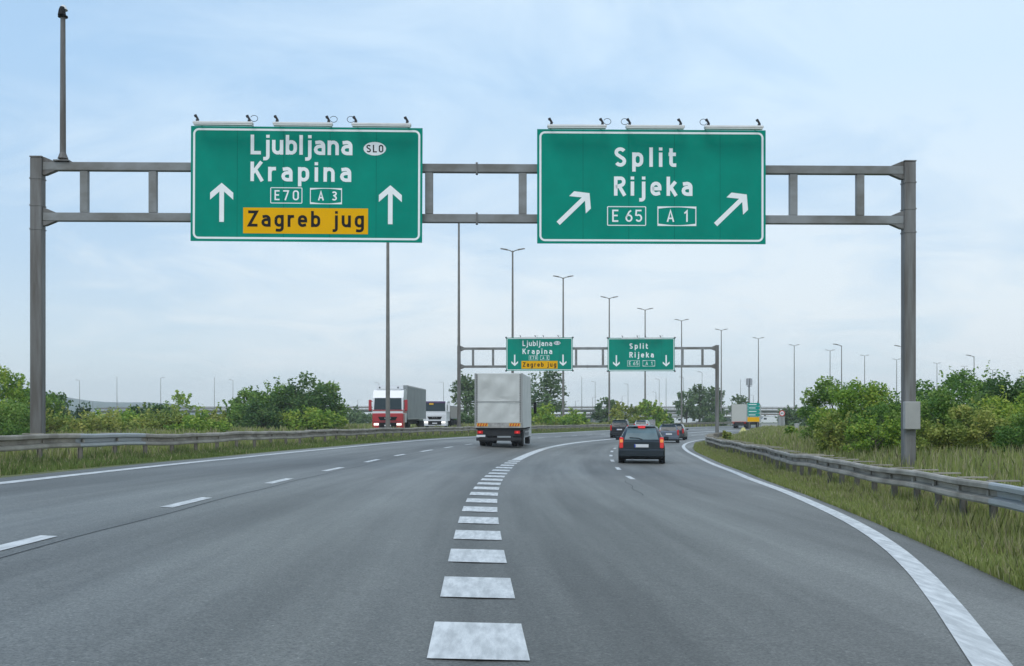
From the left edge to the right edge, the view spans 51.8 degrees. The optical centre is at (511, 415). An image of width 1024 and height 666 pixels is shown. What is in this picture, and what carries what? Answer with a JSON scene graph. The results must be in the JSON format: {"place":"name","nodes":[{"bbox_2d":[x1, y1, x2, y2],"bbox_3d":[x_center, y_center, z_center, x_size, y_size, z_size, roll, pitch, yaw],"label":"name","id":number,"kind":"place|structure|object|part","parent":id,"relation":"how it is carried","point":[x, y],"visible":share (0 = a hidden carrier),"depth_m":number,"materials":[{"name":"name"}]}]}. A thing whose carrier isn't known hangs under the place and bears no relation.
{"place":"outdoors","nodes":[
{"label":"outdoors","id":0,"kind":"place"},
{"bbox_2d":[0,386,628,416],"bbox_3d":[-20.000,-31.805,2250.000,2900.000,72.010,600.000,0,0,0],"label":"hills","id":1,"kind":"structure","parent":0,"point":[96,404],"depth_m":2132.70,"materials":[{"name":"plant"}]},
{"bbox_2d":[46,422,598,433],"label":"field grass","id":2,"kind":"structure","parent":0,"point":[346,426],"depth_m":81.99,"materials":[{"name":"plant"}]},
{"bbox_2d":[5,423,800,452],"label":"oncoming carriageway","id":3,"kind":"structure","parent":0,"point":[728,424],"depth_m":249.01,"materials":[{"name":"asphalt"}]},
{"bbox_2d":[369,385,425,428],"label":"lorry","id":4,"kind":"object","parent":3,"relation":"on","point":[407,405],"visible":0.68,"depth_m":85.33,"materials":[{"name":"white paint"}]},
{"bbox_2d":[423,401,456,426],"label":"lorry","id":5,"kind":"object","parent":3,"relation":"on","point":[441,413],"visible":0.7,"depth_m":110.99,"materials":[{"name":"white paint"}]},
{"bbox_2d":[0,425,1023,665],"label":"road","id":6,"kind":"structure","parent":0,"point":[686,559],"depth_m":8.75,"materials":[{"name":"asphalt"}]},
{"bbox_2d":[0,434,642,557],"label":"asphalt seam","id":7,"kind":"object","parent":6,"relation":"on","point":[207,502],"visible":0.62,"depth_m":12.62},
{"bbox_2d":[0,427,743,550],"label":"lane dashes","id":8,"kind":"object","parent":6,"relation":"on","point":[20,542],"visible":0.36,"depth_m":13.54,"materials":[{"name":"paint"}]},
{"bbox_2d":[0,425,759,483],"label":"edge line","id":9,"kind":"object","parent":6,"relation":"on","point":[23,480],"visible":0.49,"depth_m":24.50,"materials":[{"name":"paint"}]},
{"bbox_2d":[475,373,536,445],"bbox_3d":[-0.348,-0.303,61.446,3.060,4.020,9.076,0,0,5],"label":"box truck","id":10,"kind":"object","parent":6,"relation":"on","point":[503,403],"visible":1,"depth_m":57.03,"materials":[{"name":"metal"}]},
{"bbox_2d":[427,430,732,659],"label":"block marking","id":11,"kind":"object","parent":6,"relation":"on","point":[476,640],"visible":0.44,"depth_m":7.37,"materials":[{"name":"paint"}]},
{"bbox_2d":[610,419,629,437],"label":"minivan","id":12,"kind":"object","parent":6,"relation":"on","point":[617,427],"visible":0.61,"depth_m":98.85,"materials":[{"name":"black paint"}]},
{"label":"rear window","id":13,"kind":"part","parent":12,"relation":"part of","materials":[{"name":"grey glass"}]},
{"bbox_2d":[616,425,668,462],"bbox_3d":[5.050,1.092,40.975,2.072,1.476,4.050,0,0,7],"label":"hatchback car","id":14,"kind":"object","parent":6,"relation":"on","point":[641,441],"visible":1,"depth_m":39.09,"materials":[{"name":"black paint"}]},
{"bbox_3d":[4.828,0.670,39.289,1.261,0.417,0.384,0,0,7],"label":"rear window","id":15,"kind":"part","parent":14,"relation":"part of","materials":[{"name":"grey glass"}]},
{"bbox_2d":[634,420,652,424],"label":"estate car","id":16,"kind":"object","parent":6,"relation":"on","point":[642,422],"visible":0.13,"depth_m":126.06,"materials":[{"name":"silver metal"}]},
{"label":"rear window","id":17,"kind":"part","parent":16,"relation":"part of","materials":[{"name":"grey glass"}]},
{"bbox_2d":[609,435,693,478],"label":"lane dashes","id":18,"kind":"object","parent":6,"relation":"on","point":[618,468],"visible":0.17,"depth_m":34.36,"materials":[{"name":"paint"}]},
{"bbox_2d":[659,424,680,442],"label":"estate car","id":19,"kind":"object","parent":6,"relation":"on","point":[671,431],"visible":0.58,"depth_m":81.05,"materials":[{"name":"blue paint"}]},
{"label":"rear window","id":20,"kind":"part","parent":19,"relation":"part of","materials":[{"name":"grey glass"}]},
{"bbox_2d":[675,423,688,439],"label":"saloon car","id":21,"kind":"object","parent":6,"relation":"on","point":[682,432],"visible":0.48,"depth_m":94.03,"materials":[{"name":"grey paint"}]},
{"bbox_2d":[731,404,760,427],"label":"box trailer","id":22,"kind":"object","parent":6,"relation":"on","point":[739,416],"visible":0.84,"depth_m":172.18,"materials":[{"name":"white"}]},
{"bbox_2d":[682,439,1012,665],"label":"edge line","id":23,"kind":"object","parent":6,"relation":"on","point":[977,645],"visible":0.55,"depth_m":7.54,"materials":[{"name":"paint"}]},
{"bbox_2d":[0,422,1023,590],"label":"ground","id":24,"kind":"structure","parent":0,"point":[48,471],"depth_m":25.20,"materials":[{"name":"soil"}]},
{"bbox_2d":[0,395,29,434],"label":"bush","id":25,"kind":"object","parent":24,"relation":"on","point":[16,412],"visible":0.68,"depth_m":59.15,"materials":[{"name":"green plant"}]},
{"bbox_2d":[0,365,29,426],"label":"bush","id":26,"kind":"object","parent":24,"relation":"on","point":[13,390],"visible":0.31,"depth_m":66.28,"materials":[{"name":"green plant"}]},
{"bbox_2d":[23,381,70,429],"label":"bush","id":27,"kind":"object","parent":24,"relation":"on","point":[50,401],"visible":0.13,"depth_m":74.30,"materials":[{"name":"green plant"}]},
{"bbox_2d":[46,390,73,417],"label":"tree","id":28,"kind":"object","parent":24,"relation":"on","point":[62,397],"visible":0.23,"depth_m":118.10,"materials":[{"name":"green plant"}]},
{"bbox_2d":[46,406,76,432],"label":"bush","id":29,"kind":"object","parent":24,"relation":"on","point":[54,424],"visible":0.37,"depth_m":70.37,"materials":[{"name":"green plant"}]},
{"bbox_2d":[72,401,91,418],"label":"bush","id":30,"kind":"object","parent":24,"relation":"on","point":[79,410],"visible":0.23,"depth_m":124.90,"materials":[{"name":"green plant"}]},
{"bbox_2d":[64,406,141,432],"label":"bush","id":31,"kind":"object","parent":24,"relation":"on","point":[98,424],"visible":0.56,"depth_m":77.40,"materials":[{"name":"green plant"}]},
{"bbox_2d":[92,404,153,425],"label":"bush","id":32,"kind":"object","parent":24,"relation":"on","point":[127,415],"visible":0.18,"depth_m":90.62,"materials":[{"name":"green plant"}]},
{"bbox_2d":[128,402,174,417],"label":"bush","id":33,"kind":"object","parent":24,"relation":"on","point":[159,407],"visible":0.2,"depth_m":99.43,"materials":[{"name":"green plant"}]},
{"bbox_2d":[126,402,188,430],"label":"bush","id":34,"kind":"object","parent":24,"relation":"on","point":[152,421],"visible":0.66,"depth_m":86.59,"materials":[{"name":"green plant"}]},
{"bbox_2d":[163,390,204,422],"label":"tree","id":35,"kind":"object","parent":24,"relation":"on","point":[180,399],"visible":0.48,"depth_m":135.65,"materials":[{"name":"green plant"}]},
{"bbox_2d":[163,406,234,432],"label":"bush","id":36,"kind":"object","parent":24,"relation":"on","point":[198,423],"visible":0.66,"depth_m":83.26,"materials":[{"name":"green plant"}]},
{"bbox_2d":[193,406,232,423],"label":"bush","id":37,"kind":"object","parent":24,"relation":"on","point":[213,415],"visible":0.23,"depth_m":94.92,"materials":[{"name":"green plant"}]},
{"bbox_2d":[217,399,258,425],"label":"bush","id":38,"kind":"object","parent":24,"relation":"on","point":[236,412],"visible":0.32,"depth_m":103.05,"materials":[{"name":"green plant"}]},
{"bbox_2d":[228,385,262,409],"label":"bush","id":39,"kind":"object","parent":24,"relation":"on","point":[243,394],"visible":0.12,"depth_m":111.14,"materials":[{"name":"green plant"}]},
{"bbox_2d":[229,397,297,428],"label":"bush","id":40,"kind":"object","parent":24,"relation":"on","point":[266,415],"visible":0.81,"depth_m":98.45,"materials":[{"name":"green plant"}]},
{"bbox_2d":[246,376,303,424],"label":"bush","id":41,"kind":"object","parent":24,"relation":"on","point":[263,396],"visible":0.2,"depth_m":107.53,"materials":[{"name":"green plant"}]},
{"bbox_2d":[261,370,339,426],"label":"bush","id":42,"kind":"object","parent":24,"relation":"on","point":[312,399],"visible":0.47,"depth_m":103.39,"materials":[{"name":"green plant"}]},
{"bbox_2d":[278,405,348,430],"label":"bush","id":43,"kind":"object","parent":24,"relation":"on","point":[317,418],"visible":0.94,"depth_m":98.49,"materials":[{"name":"green plant"}]},
{"bbox_2d":[302,380,350,427],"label":"bush","id":44,"kind":"object","parent":24,"relation":"on","point":[339,406],"visible":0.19,"depth_m":107.42,"materials":[{"name":"green plant"}]},
{"bbox_2d":[0,421,714,475],"bbox_3d":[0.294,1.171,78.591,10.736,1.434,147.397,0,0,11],"label":"median grass","id":45,"kind":"structure","parent":24,"relation":"on","point":[21,464],"depth_m":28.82,"materials":[{"name":"plant"}]},
{"bbox_2d":[343,405,371,423],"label":"bush","id":46,"kind":"object","parent":24,"relation":"on","point":[356,417],"visible":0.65,"depth_m":207.80,"materials":[{"name":"green plant"}]},
{"bbox_2d":[0,422,732,459],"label":"guardrail","id":47,"kind":"object","parent":24,"relation":"on","point":[39,442],"visible":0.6,"depth_m":31.28,"materials":[{"name":"metal"}]},
{"bbox_2d":[385,243,390,427],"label":"street lamp","id":48,"kind":"object","parent":24,"relation":"on","point":[387,344],"visible":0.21,"depth_m":75.18,"materials":[{"name":"metal"}]},
{"bbox_2d":[97,406,797,421],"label":"flyover","id":49,"kind":"object","parent":24,"relation":"on","point":[672,409],"visible":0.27,"depth_m":430.65,"materials":[{"name":"concrete"}]},
{"bbox_2d":[456,223,459,426],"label":"street lamp","id":50,"kind":"object","parent":24,"relation":"on","point":[458,337],"visible":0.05,"depth_m":94.95,"materials":[{"name":"metal"}]},
{"bbox_2d":[448,371,474,413],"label":"tree","id":51,"kind":"object","parent":24,"relation":"on","point":[468,392],"visible":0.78,"depth_m":184.17,"materials":[{"name":"green plant"}]},
{"bbox_2d":[454,406,474,423],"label":"bush","id":52,"kind":"object","parent":24,"relation":"on","point":[470,419],"visible":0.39,"depth_m":148.23,"materials":[{"name":"green plant"}]},
{"bbox_2d":[29,5,919,466],"bbox_3d":[-0.885,-4.367,26.510,22.435,11.774,0.570,0,0,-1],"label":"sign gantry","id":53,"kind":"object","parent":24,"relation":"on","point":[43,217],"visible":0.85,"depth_m":26.43,"materials":[{"name":"grey metal"}]},
{"bbox_2d":[190,114,422,242],"bbox_3d":[-5.093,-5.845,26.028,5.730,3.040,0.540,0,0,-1],"label":"direction sign","id":54,"kind":"object","parent":53,"relation":"attached to","point":[302,182],"visible":1,"depth_m":26.17,"materials":[{"name":"teal"}]},
{"bbox_2d":[537,118,765,243],"bbox_3d":[3.495,-5.825,26.205,5.730,3.040,0.540,0,0,-1],"label":"direction sign","id":55,"kind":"object","parent":53,"relation":"attached to","point":[646,184],"visible":1,"depth_m":26.35,"materials":[{"name":"teal"}]},
{"bbox_2d":[500,248,524,372],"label":"street lamp","id":56,"kind":"object","parent":24,"relation":"on","point":[512,293],"visible":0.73,"depth_m":112.28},
{"bbox_2d":[528,371,569,413],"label":"tree","id":57,"kind":"object","parent":24,"relation":"on","point":[550,395],"visible":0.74,"depth_m":157.36,"materials":[{"name":"green plant"}]},
{"bbox_2d":[531,401,572,424],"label":"bush","id":58,"kind":"object","parent":24,"relation":"on","point":[545,415],"visible":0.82,"depth_m":130.70,"materials":[{"name":"green plant"}]},
{"bbox_2d":[553,275,573,416],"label":"street lamp","id":59,"kind":"object","parent":24,"relation":"on","point":[563,336],"visible":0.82,"depth_m":134.10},
{"bbox_2d":[557,407,589,424],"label":"bush","id":60,"kind":"object","parent":24,"relation":"on","point":[579,419],"visible":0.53,"depth_m":139.26,"materials":[{"name":"green plant"}]},
{"bbox_2d":[457,345,718,436],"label":"sign gantry","id":61,"kind":"object","parent":24,"relation":"on","point":[715,366],"visible":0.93,"depth_m":90.51,"materials":[{"name":"grey metal"}]},
{"bbox_2d":[505,335,573,371],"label":"direction sign","id":62,"kind":"object","parent":61,"relation":"attached to","point":[543,353],"visible":1,"depth_m":90.48,"materials":[{"name":"teal"}]},
{"bbox_2d":[607,335,675,371],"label":"direction sign","id":63,"kind":"object","parent":61,"relation":"attached to","point":[637,353],"visible":1,"depth_m":90.17,"materials":[{"name":"teal"}]},
{"bbox_2d":[590,397,621,422],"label":"bush","id":64,"kind":"object","parent":24,"relation":"on","point":[601,414],"visible":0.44,"depth_m":167.46,"materials":[{"name":"green plant"}]},
{"bbox_2d":[600,296,617,420],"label":"street lamp","id":65,"kind":"object","parent":24,"relation":"on","point":[609,371],"visible":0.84,"depth_m":157.45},
{"bbox_2d":[607,401,643,423],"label":"bush","id":66,"kind":"object","parent":24,"relation":"on","point":[617,413],"visible":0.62,"depth_m":149.63,"materials":[{"name":"green plant"}]},
{"bbox_2d":[637,308,652,416],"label":"street lamp","id":67,"kind":"object","parent":24,"relation":"on","point":[645,371],"visible":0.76,"depth_m":174.55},
{"bbox_2d":[629,399,668,427],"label":"bush","id":68,"kind":"object","parent":24,"relation":"on","point":[645,405],"visible":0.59,"depth_m":151.02,"materials":[{"name":"green plant"}]},
{"bbox_2d":[651,409,674,423],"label":"bush","id":69,"kind":"object","parent":24,"relation":"on","point":[669,421],"visible":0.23,"depth_m":159.11,"materials":[{"name":"green plant"}]},
{"bbox_2d":[556,413,778,418],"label":"flyover","id":70,"kind":"object","parent":24,"relation":"on","point":[679,416],"visible":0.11,"depth_m":372.13,"materials":[{"name":"concrete"}]},
{"bbox_2d":[674,319,688,422],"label":"street lamp","id":71,"kind":"object","parent":24,"relation":"on","point":[681,368],"visible":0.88,"depth_m":194.43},
{"bbox_2d":[672,390,701,421],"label":"poplar tree","id":72,"kind":"object","parent":24,"relation":"on","point":[690,401],"visible":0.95,"depth_m":214.03,"materials":[{"name":"green plant"}]},
{"bbox_2d":[687,384,709,421],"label":"poplar tree","id":73,"kind":"object","parent":24,"relation":"on","point":[699,392],"visible":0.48,"depth_m":224.22,"materials":[{"name":"green plant"}]},
{"bbox_2d":[701,386,727,415],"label":"poplar tree","id":74,"kind":"object","parent":24,"relation":"on","point":[710,399],"visible":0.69,"depth_m":219.21,"materials":[{"name":"green plant"}]},
{"bbox_2d":[701,411,727,425],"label":"bush","id":75,"kind":"object","parent":24,"relation":"on","point":[710,417],"visible":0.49,"depth_m":198.94,"materials":[{"name":"green plant"}]},
{"bbox_2d":[716,329,725,413],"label":"street lamp","id":76,"kind":"object","parent":24,"relation":"on","point":[721,369],"visible":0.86,"depth_m":216.21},
{"bbox_2d":[722,430,731,440],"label":"bush","id":77,"kind":"object","parent":24,"relation":"on","point":[727,435],"visible":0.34,"depth_m":61.87,"materials":[{"name":"green plant"}]},
{"bbox_2d":[726,394,748,412],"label":"tree","id":78,"kind":"object","parent":24,"relation":"on","point":[741,399],"visible":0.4,"depth_m":234.76,"materials":[{"name":"green plant"}]},
{"bbox_2d":[747,402,759,428],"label":"direction plates","id":79,"kind":"object","parent":24,"relation":"on","point":[753,409],"visible":0.94,"depth_m":128.00,"materials":[{"name":"teal"}]},
{"bbox_2d":[753,337,763,402],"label":"street lamp","id":80,"kind":"object","parent":24,"relation":"on","point":[758,367],"visible":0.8,"depth_m":239.46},
{"bbox_2d":[778,410,784,425],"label":"speed limit sign","id":81,"kind":"object","parent":24,"relation":"on","point":[781,419],"visible":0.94,"depth_m":150.08,"materials":[{"name":"red"}]},
{"bbox_2d":[775,405,807,426],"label":"bush","id":82,"kind":"object","parent":24,"relation":"on","point":[791,417],"visible":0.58,"depth_m":168.92,"materials":[{"name":"green plant"}]},
{"bbox_2d":[784,426,798,433],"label":"bush","id":83,"kind":"object","parent":24,"relation":"on","point":[791,429],"visible":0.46,"depth_m":59.90,"materials":[{"name":"green plant"}]},
{"bbox_2d":[789,344,799,407],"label":"street lamp","id":84,"kind":"object","parent":24,"relation":"on","point":[794,373],"visible":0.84,"depth_m":263.42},
{"bbox_2d":[797,401,830,422],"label":"bush","id":85,"kind":"object","parent":24,"relation":"on","point":[800,420],"visible":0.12,"depth_m":189.81,"materials":[{"name":"green plant"}]},
{"bbox_2d":[795,375,869,439],"bbox_3d":[15.320,-0.238,49.979,3.748,3.387,4.172,0,0,36],"label":"bush","id":86,"kind":"object","parent":24,"relation":"on","point":[816,398],"visible":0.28,"depth_m":49.81,"materials":[{"name":"green plant"}]},
{"bbox_2d":[834,344,841,389],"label":"street lamp","id":87,"kind":"object","parent":24,"relation":"on","point":[841,363],"visible":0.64,"depth_m":159.94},
{"bbox_2d":[812,410,879,452],"bbox_3d":[12.021,0.648,37.952,2.386,1.737,2.450,0,0,12],"label":"bush","id":88,"kind":"object","parent":24,"relation":"on","point":[834,433],"visible":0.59,"depth_m":37.87,"materials":[{"name":"green plant"}]},
{"bbox_2d":[808,377,895,440],"bbox_3d":[14.311,-0.089,42.966,3.909,3.027,3.968,0,0,-35],"label":"bush","id":89,"kind":"object","parent":24,"relation":"on","point":[848,397],"visible":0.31,"depth_m":42.74,"materials":[{"name":"green plant"}]},
{"bbox_2d":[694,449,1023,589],"bbox_3d":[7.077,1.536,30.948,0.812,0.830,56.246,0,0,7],"label":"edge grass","id":90,"kind":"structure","parent":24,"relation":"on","point":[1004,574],"depth_m":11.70,"materials":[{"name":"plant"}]},
{"bbox_2d":[705,432,1023,524],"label":"guardrail","id":91,"kind":"object","parent":24,"relation":"on","point":[993,494],"visible":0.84,"depth_m":19.11,"materials":[{"name":"metal"}]},
{"bbox_2d":[862,355,866,391],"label":"street lamp","id":92,"kind":"object","parent":24,"relation":"on","point":[864,368],"visible":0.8,"depth_m":308.30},
{"bbox_2d":[717,425,1023,530],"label":"bank grass","id":93,"kind":"structure","parent":24,"relation":"on","point":[981,461],"depth_m":26.82,"materials":[{"name":"plant"}]},
{"bbox_2d":[843,412,900,455],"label":"bush","id":94,"kind":"object","parent":24,"relation":"on","point":[863,429],"visible":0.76,"depth_m":33.84,"materials":[{"name":"green plant"}]},
{"bbox_2d":[837,388,920,451],"bbox_3d":[13.091,0.208,36.930,3.498,2.384,3.101,0,0,19],"label":"bush","id":95,"kind":"object","parent":24,"relation":"on","point":[893,414],"visible":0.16,"depth_m":37.16,"materials":[{"name":"green plant"}]},
{"bbox_2d":[895,359,898,399],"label":"street lamp","id":96,"kind":"object","parent":24,"relation":"on","point":[896,375],"visible":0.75,"depth_m":329.32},
{"bbox_2d":[872,389,948,426],"bbox_3d":[15.632,0.159,41.018,3.492,2.488,3.577,0,0,9],"label":"bush","id":97,"kind":"object","parent":24,"relation":"on","point":[897,403],"visible":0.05,"depth_m":40.84,"materials":[{"name":"green plant"}]},
{"bbox_2d":[898,416,957,455],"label":"bush","id":98,"kind":"object","parent":24,"relation":"on","point":[926,431],"visible":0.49,"depth_m":30.63,"materials":[{"name":"green plant"}]},
{"bbox_2d":[900,383,986,447],"bbox_3d":[14.792,0.120,35.921,2.728,2.513,2.359,0,0,40],"label":"bush","id":99,"kind":"object","parent":24,"relation":"on","point":[942,404],"visible":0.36,"depth_m":35.57,"materials":[{"name":"green plant"}]},
{"bbox_2d":[916,360,1018,418],"bbox_3d":[19.587,-0.504,45.933,4.764,3.880,5.504,0,0,2],"label":"bush","id":100,"kind":"object","parent":24,"relation":"on","point":[953,381],"visible":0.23,"depth_m":45.77,"materials":[{"name":"green plant"}]},
{"bbox_2d":[927,396,1018,454],"bbox_3d":[13.712,0.394,31.128,2.780,1.952,2.526,0,0,7],"label":"bush","id":101,"kind":"object","parent":24,"relation":"on","point":[956,432],"visible":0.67,"depth_m":30.51,"materials":[{"name":"green plant"}]},
{"bbox_2d":[961,369,1023,440],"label":"bush","id":102,"kind":"object","parent":24,"relation":"on","point":[993,386],"visible":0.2,"depth_m":39.15,"materials":[{"name":"green plant"}]},
{"bbox_2d":[974,370,1023,448],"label":"bush","id":103,"kind":"object","parent":24,"relation":"on","point":[1006,406],"visible":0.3,"depth_m":34.28,"materials":[{"name":"green plant"}]},
{"bbox_2d":[990,401,1023,451],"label":"bush","id":104,"kind":"object","parent":24,"relation":"on","point":[1010,436],"visible":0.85,"depth_m":29.03,"materials":[{"name":"green plant"}]},
{"bbox_2d":[0,0,1023,415],"label":"sky","id":105,"kind":"structure","parent":0,"point":[937,84],"materials":[{"name":"blue"}]},
{"bbox_2d":[649,419,655,424],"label":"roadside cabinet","id":106,"kind":"object","parent":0,"point":[651,421],"visible":0.58,"depth_m":140.01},
{"bbox_2d":[694,440,1023,576],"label":"verge grass","id":107,"kind":"structure","parent":0,"point":[1002,540],"depth_m":15.49,"materials":[{"name":"plant"}]},
{"label":"terrain","id":108,"kind":"structure","parent":0,"visible":0},
{"bbox_2d":[69,412,802,421],"bbox_3d":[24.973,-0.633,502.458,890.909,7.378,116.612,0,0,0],"label":"distant wood","id":109,"kind":"object","parent":108,"relation":"on","point":[728,419],"visible":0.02,"depth_m":473.09,"materials":[{"name":"green plant"}]},
{"bbox_2d":[674,418,695,422],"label":"white van","id":110,"kind":"object","parent":108,"relation":"on","point":[678,420],"visible":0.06,"depth_m":260.98,"materials":[{"name":"white paint"}]},
{"bbox_2d":[746,378,751,401],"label":"cell tower","id":111,"kind":"structure","parent":108,"relation":"on","point":[748,381],"depth_m":519.62,"materials":[{"name":"grey"}]},
{"bbox_2d":[759,417,776,422],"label":"white van","id":112,"kind":"object","parent":108,"relation":"on","point":[768,419],"visible":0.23,"depth_m":299.02,"materials":[{"name":"white paint"}]}
]}

